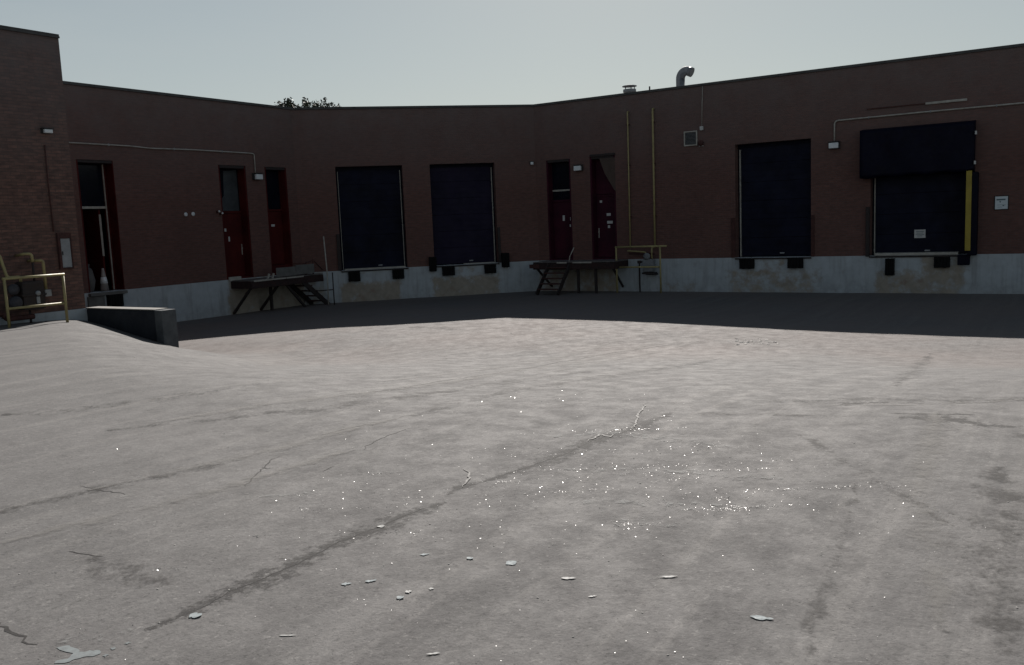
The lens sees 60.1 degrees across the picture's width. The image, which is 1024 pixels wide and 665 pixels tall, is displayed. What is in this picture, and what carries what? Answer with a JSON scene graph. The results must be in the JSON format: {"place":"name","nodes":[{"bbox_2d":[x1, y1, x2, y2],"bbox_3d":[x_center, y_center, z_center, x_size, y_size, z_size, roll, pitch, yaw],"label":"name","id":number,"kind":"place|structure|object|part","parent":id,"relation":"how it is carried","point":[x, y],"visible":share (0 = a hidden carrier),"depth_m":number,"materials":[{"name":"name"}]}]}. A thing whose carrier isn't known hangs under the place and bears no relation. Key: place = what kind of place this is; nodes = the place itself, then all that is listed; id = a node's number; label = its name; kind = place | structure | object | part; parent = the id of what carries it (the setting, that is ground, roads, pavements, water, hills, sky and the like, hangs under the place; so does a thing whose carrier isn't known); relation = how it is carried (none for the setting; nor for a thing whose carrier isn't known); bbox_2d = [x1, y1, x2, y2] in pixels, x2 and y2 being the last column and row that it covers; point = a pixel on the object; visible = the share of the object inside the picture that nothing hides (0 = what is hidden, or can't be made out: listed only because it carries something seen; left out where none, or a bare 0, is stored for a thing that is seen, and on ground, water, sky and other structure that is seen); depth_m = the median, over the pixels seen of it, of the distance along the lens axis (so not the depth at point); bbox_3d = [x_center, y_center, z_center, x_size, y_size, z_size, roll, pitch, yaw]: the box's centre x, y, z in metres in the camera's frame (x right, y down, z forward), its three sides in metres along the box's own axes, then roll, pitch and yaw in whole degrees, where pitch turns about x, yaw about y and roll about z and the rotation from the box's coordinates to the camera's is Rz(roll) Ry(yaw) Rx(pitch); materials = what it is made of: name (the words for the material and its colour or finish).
{"place":"outdoors","nodes":[
{"label":"outdoors","id":0,"kind":"place"},
{"bbox_2d":[88,264,94,291],"bbox_3d":[-12.065,-1.537,25.188,0.323,0.826,0.335,2,8,32],"label":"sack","id":1,"kind":"object","parent":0,"point":[92,280],"visible":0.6,"depth_m":25.15,"materials":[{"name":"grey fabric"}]},
{"bbox_2d":[0,291,1023,664],"bbox_3d":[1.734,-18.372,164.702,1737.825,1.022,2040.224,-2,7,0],"label":"ground","id":2,"kind":"structure","parent":0,"point":[72,393],"depth_m":5.53,"materials":[{"name":"grey asphalt"}]},
{"bbox_2d":[0,622,36,644],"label":"pavement crack","id":3,"kind":"object","parent":2,"relation":"on","point":[6,628],"visible":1,"depth_m":3.71,"materials":[{"name":"grey asphalt"}]},
{"bbox_2d":[0,252,51,322],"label":"gas meter","id":4,"kind":"object","parent":2,"relation":"on","point":[33,292],"visible":0.81,"depth_m":17.84,"materials":[{"name":"metal"}]},
{"bbox_2d":[1,273,68,327],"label":"guard rail","id":5,"kind":"object","parent":2,"relation":"on","point":[4,279],"visible":1,"depth_m":17.55,"materials":[{"name":"metal"}]},
{"bbox_2d":[55,645,100,662],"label":"pavement stain","id":6,"kind":"object","parent":2,"relation":"on","point":[76,654],"visible":1,"depth_m":3.50,"materials":[{"name":"white paint"}]},
{"bbox_2d":[2,465,213,512],"bbox_3d":[-2.680,1.020,5.809,1.893,0.009,0.435,-8,9,-38],"label":"pavement stain","id":7,"kind":"object","parent":2,"relation":"on","point":[111,484],"visible":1,"depth_m":5.86,"materials":[{"name":"grey asphalt"}]},
{"bbox_2d":[86,306,178,347],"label":"retaining wall","id":8,"kind":"structure","parent":2,"relation":"on","point":[159,325],"depth_m":18.38,"materials":[{"name":"black concrete"}]},
{"bbox_2d":[245,458,273,484],"bbox_3d":[-1.723,0.946,6.067,0.039,0.001,0.746,-2,7,2],"label":"pavement crack","id":9,"kind":"object","parent":2,"relation":"on","point":[259,471],"visible":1,"depth_m":6.03,"materials":[{"name":"grey asphalt"}]},
{"bbox_2d":[228,259,329,313],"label":"steel platform","id":10,"kind":"structure","parent":2,"relation":"on","point":[288,277],"depth_m":29.96,"materials":[{"name":"metal"}]},
{"bbox_2d":[147,502,446,629],"bbox_3d":[-0.985,1.118,4.461,0.499,0.006,1.946,2,8,32],"label":"pavement stain","id":11,"kind":"object","parent":2,"relation":"on","point":[236,590],"visible":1,"depth_m":4.35,"materials":[{"name":"asphalt"}]},
{"bbox_2d":[189,612,201,617],"bbox_3d":[-1.360,1.214,3.801,0.055,0.004,0.052,0,8,21],"label":"litter scrap","id":12,"kind":"object","parent":11,"relation":"on","point":[194,615],"visible":1,"depth_m":3.80,"materials":[{"name":"white paper"}]},
{"bbox_2d":[274,97,340,106],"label":"tree","id":13,"kind":"object","parent":2,"relation":"on","point":[288,103],"visible":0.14,"depth_m":52.32,"materials":[{"name":"green plant"}]},
{"bbox_2d":[184,506,430,614],"bbox_3d":[-0.944,1.109,4.518,0.068,0.005,1.790,3,9,36],"label":"pavement crack","id":14,"kind":"object","parent":2,"relation":"on","point":[302,560],"visible":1,"depth_m":4.39,"materials":[{"name":"grey asphalt"}]},
{"bbox_2d":[315,236,334,304],"bbox_3d":[-6.631,-2.149,30.924,0.720,2.405,0.120,-4,7,-12],"label":"steel post","id":15,"kind":"object","parent":2,"relation":"on","point":[328,289],"visible":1,"depth_m":30.99,"materials":[{"name":"grey metal"}]},
{"bbox_2d":[111,373,571,429],"bbox_3d":[-0.584,0.705,9.709,1.249,0.517,7.202,4,10,44],"label":"pavement stain","id":16,"kind":"object","parent":2,"relation":"on","point":[396,396],"visible":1,"depth_m":8.85,"materials":[{"name":"grey asphalt"}]},
{"bbox_2d":[449,483,472,493],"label":"pavement stain","id":17,"kind":"object","parent":2,"relation":"on","point":[456,487],"visible":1,"depth_m":5.51,"materials":[{"name":"concrete"}]},
{"bbox_2d":[462,468,470,486],"bbox_3d":[-0.291,0.931,5.700,0.055,0.002,0.414,-3,7,-2],"label":"pavement crack","id":18,"kind":"object","parent":2,"relation":"on","point":[468,475],"visible":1,"depth_m":5.70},
{"bbox_2d":[506,561,515,564],"bbox_3d":[-0.004,1.100,4.227,0.051,0.001,0.052,-1,7,7],"label":"litter scrap","id":19,"kind":"object","parent":2,"relation":"on","point":[511,562],"visible":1,"depth_m":4.23,"materials":[{"name":"white paper"}]},
{"bbox_2d":[5,323,1017,659],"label":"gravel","id":20,"kind":"structure","parent":2,"relation":"on","point":[537,597],"depth_m":4.70,"materials":[{"name":"grey gravel"}]},
{"bbox_2d":[0,25,1023,324],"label":"brick warehouse","id":21,"kind":"structure","parent":2,"relation":"on","point":[764,189],"depth_m":28.63,"materials":[{"name":"brick"}]},
{"bbox_2d":[40,127,53,133],"bbox_3d":[-9.697,-4.210,18.451,0.144,0.108,0.224,2,8,32],"label":"wall lamp","id":22,"kind":"object","parent":21,"relation":"attached to","point":[44,130],"visible":1,"depth_m":18.39,"materials":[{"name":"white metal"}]},
{"bbox_2d":[44,145,73,268],"bbox_3d":[-9.606,-2.644,18.754,0.067,2.600,0.371,2,8,32],"label":"utility cabinet","id":23,"kind":"object","parent":21,"relation":"attached to","point":[65,253],"visible":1,"depth_m":18.84,"materials":[{"name":"grey metal"}]},
{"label":"door","id":24,"kind":"part","parent":23,"relation":"part of","materials":[{"name":"metal"}]},
{"bbox_2d":[76,160,127,306],"bbox_3d":[-12.157,-2.235,25.502,1.460,5.300,1.217,2,8,32],"label":"open doorway","id":25,"kind":"structure","parent":21,"relation":"in","point":[96,184],"depth_m":25.62,"materials":[{"name":"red paint"}]},
{"bbox_2d":[100,268,112,290],"bbox_3d":[-11.789,-1.519,25.544,0.340,0.680,0.340,2,8,32],"label":"traffic cone","id":26,"kind":"object","parent":21,"relation":"on","point":[104,286],"visible":0.92,"depth_m":25.48,"materials":[{"name":"plastic"}]},
{"bbox_2d":[69,142,255,172],"bbox_3d":[-10.706,-5.216,26.480,0.076,0.711,7.755,2,8,32],"label":"conduit","id":27,"kind":"object","parent":21,"relation":"attached to","point":[221,151],"visible":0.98,"depth_m":26.82,"materials":[{"name":"metal"}]},
{"bbox_2d":[218,165,253,279],"bbox_3d":[-9.272,-3.629,29.299,0.398,3.714,1.114,2,8,32],"label":"entry door","id":28,"kind":"structure","parent":21,"relation":"in","point":[232,179],"depth_m":29.53,"materials":[{"name":"red paint"}]},
{"bbox_2d":[252,173,263,179],"bbox_3d":[-8.550,-5.252,29.754,0.206,0.218,0.344,2,8,32],"label":"wall lamp","id":29,"kind":"object","parent":21,"relation":"attached to","point":[257,176],"visible":1,"depth_m":29.66,"materials":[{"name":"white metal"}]},
{"bbox_2d":[264,167,292,274],"bbox_3d":[-8.271,-3.866,30.872,0.398,3.714,0.984,2,8,32],"label":"entry door","id":30,"kind":"structure","parent":21,"relation":"in","point":[275,177],"depth_m":31.08,"materials":[{"name":"red paint"}]},
{"bbox_2d":[335,166,408,271],"bbox_3d":[-5.114,-4.147,32.250,2.430,3.768,0.495,-4,7,-12],"label":"dock door","id":31,"kind":"structure","parent":21,"relation":"in","point":[377,187],"depth_m":32.39,"materials":[{"name":"blue paint"}]},
{"bbox_2d":[429,163,499,266],"bbox_3d":[-1.800,-4.376,32.977,2.460,3.768,0.495,-4,7,-12],"label":"dock door","id":32,"kind":"structure","parent":21,"relation":"in","point":[473,179],"depth_m":33.13,"materials":[{"name":"paint"}]},
{"bbox_2d":[546,159,572,259],"bbox_3d":[1.881,-4.563,33.069,1.014,3.714,0.398,2,8,32],"label":"entry door","id":33,"kind":"structure","parent":21,"relation":"in","point":[558,171],"depth_m":33.20,"materials":[{"name":"red paint"}]},
{"bbox_2d":[573,164,582,170],"bbox_3d":[2.401,-5.987,32.143,0.344,0.218,0.206,2,8,32],"label":"wall lamp","id":34,"kind":"object","parent":21,"relation":"attached to","point":[578,167],"visible":1,"depth_m":32.08,"materials":[{"name":"white metal"}]},
{"bbox_2d":[590,153,617,259],"bbox_3d":[3.405,-4.541,32.060,1.027,3.792,0.460,2,8,32],"label":"entry door","id":35,"kind":"structure","parent":21,"relation":"in","point":[602,171],"depth_m":32.21,"materials":[{"name":"red paint"}]},
{"bbox_2d":[626,111,631,245],"bbox_3d":[4.139,-5.373,31.192,0.110,4.771,0.136,2,8,32],"label":"gas pipe","id":36,"kind":"object","parent":21,"relation":"attached to","point":[627,124],"visible":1,"depth_m":31.14,"materials":[{"name":"beige metal"}]},
{"bbox_2d":[622,85,636,92],"bbox_3d":[4.533,-8.995,34.041,0.560,1.020,0.552,2,8,32],"label":"roof ventilator","id":37,"kind":"object","parent":21,"relation":"on","point":[630,89],"visible":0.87,"depth_m":33.83,"materials":[{"name":"metal"}]},
{"bbox_2d":[651,108,656,244],"bbox_3d":[4.932,-5.348,30.683,0.110,4.781,0.146,2,8,32],"label":"gas pipe","id":38,"kind":"object","parent":21,"relation":"attached to","point":[653,163],"visible":1,"depth_m":30.61,"materials":[{"name":"beige metal"}]},
{"bbox_2d":[676,66,694,85],"bbox_3d":[6.370,-9.131,32.846,0.832,1.431,0.591,2,8,32],"label":"vent pipe","id":39,"kind":"object","parent":21,"relation":"on","point":[683,73],"visible":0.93,"depth_m":32.69,"materials":[{"name":"metal"}]},
{"bbox_2d":[684,130,697,145],"bbox_3d":[6.026,-6.543,29.830,0.470,0.490,0.058,2,8,32],"label":"louvre vent","id":40,"kind":"object","parent":21,"relation":"attached to","point":[691,138],"visible":1,"depth_m":29.83,"materials":[{"name":"metal"}]},
{"bbox_2d":[698,140,703,146],"bbox_3d":[6.322,-6.342,29.637,0.200,0.205,0.113,2,8,32],"label":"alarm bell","id":41,"kind":"object","parent":21,"relation":"attached to","point":[700,142],"visible":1,"depth_m":29.60,"materials":[{"name":"red metal"}]},
{"bbox_2d":[700,86,703,129],"bbox_3d":[6.311,-7.476,29.488,0.110,1.440,0.088,2,8,32],"label":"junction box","id":42,"kind":"object","parent":21,"relation":"attached to","point":[701,127],"visible":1,"depth_m":29.48,"materials":[{"name":"grey metal"}]},
{"bbox_2d":[735,139,810,259],"bbox_3d":[8.528,-4.292,28.813,2.480,3.768,0.495,2,8,32],"label":"dock door","id":43,"kind":"structure","parent":21,"relation":"in","point":[781,234],"depth_m":28.95,"materials":[{"name":"blue paint"}]},
{"bbox_2d":[829,141,839,148],"bbox_3d":[9.953,-5.798,27.342,0.344,0.218,0.206,2,8,32],"label":"wall lamp","id":44,"kind":"object","parent":21,"relation":"attached to","point":[834,144],"visible":1,"depth_m":27.27,"materials":[{"name":"white metal"}]},
{"bbox_2d":[867,98,966,109],"bbox_3d":[11.891,-6.716,26.058,2.710,0.065,0.048,2,8,32],"label":"steel angle","id":45,"kind":"object","parent":21,"relation":"attached to","point":[944,101],"visible":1,"depth_m":25.83,"materials":[{"name":"brown metal"}]},
{"bbox_2d":[869,173,966,257],"bbox_3d":[12.199,-4.156,26.485,2.730,3.768,0.495,2,8,32],"label":"dock door","id":46,"kind":"structure","parent":21,"relation":"in","point":[931,237],"depth_m":26.69,"materials":[{"name":"blue paint"}]},
{"bbox_2d":[834,102,1023,140],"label":"conduit","id":47,"kind":"object","parent":21,"relation":"attached to","point":[930,111],"visible":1,"depth_m":25.91,"materials":[{"name":"metal"}]},
{"bbox_2d":[994,195,1008,209],"bbox_3d":[13.951,-3.700,25.212,0.370,0.410,0.019,2,8,32],"label":"wall sign","id":48,"kind":"object","parent":21,"relation":"attached to","point":[1001,202],"visible":1,"depth_m":25.20,"materials":[{"name":"white metal"}]},
{"bbox_2d":[16,393,1011,659],"bbox_3d":[-0.407,0.944,6.246,6.035,0.165,6.848,-2,7,0],"label":"broken glass","id":49,"kind":"object","parent":2,"relation":"on","point":[540,495],"visible":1,"depth_m":5.14,"materials":[{"name":"clear glass"}]},
{"bbox_2d":[340,341,697,395],"bbox_3d":[0.736,0.381,13.560,0.926,0.821,10.384,2,8,33],"label":"pavement crack","id":50,"kind":"object","parent":2,"relation":"on","point":[514,370],"visible":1,"depth_m":12.45,"materials":[{"name":"grey asphalt"}]},
{"bbox_2d":[410,362,701,415],"bbox_3d":[1.284,0.575,11.056,1.056,0.692,7.879,2,8,33],"label":"pavement stain","id":51,"kind":"object","parent":2,"relation":"on","point":[590,378],"visible":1,"depth_m":11.03,"materials":[{"name":"grey asphalt"}]},
{"bbox_2d":[529,247,627,294],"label":"steel platform","id":52,"kind":"structure","parent":2,"relation":"on","point":[578,265],"depth_m":31.45,"materials":[{"name":"black metal"}]},
{"bbox_2d":[485,412,671,480],"bbox_3d":[0.637,0.813,6.516,0.513,0.046,2.525,3,9,38],"label":"pavement stain","id":53,"kind":"object","parent":2,"relation":"on","point":[584,445],"visible":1,"depth_m":6.36,"materials":[{"name":"concrete"}]},
{"bbox_2d":[554,431,720,446],"bbox_3d":[0.964,0.774,6.572,1.417,0.015,0.664,1,8,28],"label":"pavement stain","id":54,"kind":"object","parent":2,"relation":"on","point":[626,434],"visible":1,"depth_m":6.67,"materials":[{"name":"paint"}]},
{"bbox_2d":[630,403,645,429],"bbox_3d":[1.065,0.694,7.437,0.044,0.058,1.317,-1,7,13],"label":"pavement crack","id":55,"kind":"object","parent":2,"relation":"on","point":[637,416],"visible":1,"depth_m":7.34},
{"bbox_2d":[615,245,666,292],"bbox_3d":[4.455,-2.180,30.572,1.913,1.636,0.065,2,8,32],"label":"guard rail","id":56,"kind":"object","parent":2,"relation":"on","point":[659,246],"visible":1,"depth_m":30.48,"materials":[{"name":"metal"}]},
{"bbox_2d":[627,247,657,291],"bbox_3d":[4.569,-2.215,31.098,1.088,1.580,0.510,2,8,32],"label":"gas meter","id":57,"kind":"object","parent":2,"relation":"on","point":[646,261],"visible":0.98,"depth_m":30.77,"materials":[{"name":"grey metal"}]},
{"bbox_2d":[572,500,758,508],"bbox_3d":[0.849,0.964,5.034,1.226,0.006,0.566,-1,7,8],"label":"glass","id":58,"kind":"object","parent":2,"relation":"on","point":[621,501],"visible":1,"depth_m":5.01,"materials":[{"name":"glass"}]},
{"bbox_2d":[573,466,779,479],"bbox_3d":[1.003,0.885,5.616,1.378,0.006,0.514,0,8,20],"label":"glass","id":59,"kind":"object","parent":2,"relation":"on","point":[697,473],"visible":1,"depth_m":5.58,"materials":[{"name":"glass"}]},
{"bbox_2d":[736,339,778,344],"bbox_3d":[4.720,0.171,17.362,0.923,0.061,1.043,-2,7,0],"label":"rubble","id":60,"kind":"object","parent":2,"relation":"on","point":[754,343],"visible":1,"depth_m":17.19,"materials":[{"name":"stone"}]},
{"bbox_2d":[751,615,772,619],"bbox_3d":[0.999,1.142,3.542,0.093,0.003,0.038,0,8,21],"label":"litter scrap","id":61,"kind":"object","parent":2,"relation":"on","point":[758,617],"visible":1,"depth_m":3.54,"materials":[{"name":"white paper"}]},
{"bbox_2d":[840,401,888,404],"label":"pavement stain","id":62,"kind":"object","parent":2,"relation":"on","point":[848,403],"visible":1,"depth_m":7.70,"materials":[{"name":"concrete"}]},
{"bbox_2d":[897,413,974,414],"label":"pavement stain","id":63,"kind":"object","parent":2,"relation":"on","point":[939,414],"visible":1,"depth_m":6.98,"materials":[{"name":"liquid"}]},
{"bbox_2d":[902,416,1013,426],"bbox_3d":[3.380,0.673,6.690,0.747,0.028,0.736,-2,7,0],"label":"pavement stain","id":64,"kind":"object","parent":2,"relation":"on","point":[957,420],"visible":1,"depth_m":6.74,"materials":[{"name":"liquid"}]},
{"bbox_2d":[985,468,1020,629],"bbox_3d":[2.372,0.994,4.319,1.019,0.009,2.613,1,8,27],"label":"pavement stain","id":65,"kind":"object","parent":2,"relation":"on","point":[1000,475],"visible":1,"depth_m":4.86,"materials":[{"name":"grey asphalt"}]},
{"bbox_2d":[0,0,1023,106],"label":"sky","id":66,"kind":"structure","parent":0,"point":[349,53],"materials":[{"name":"blue"}]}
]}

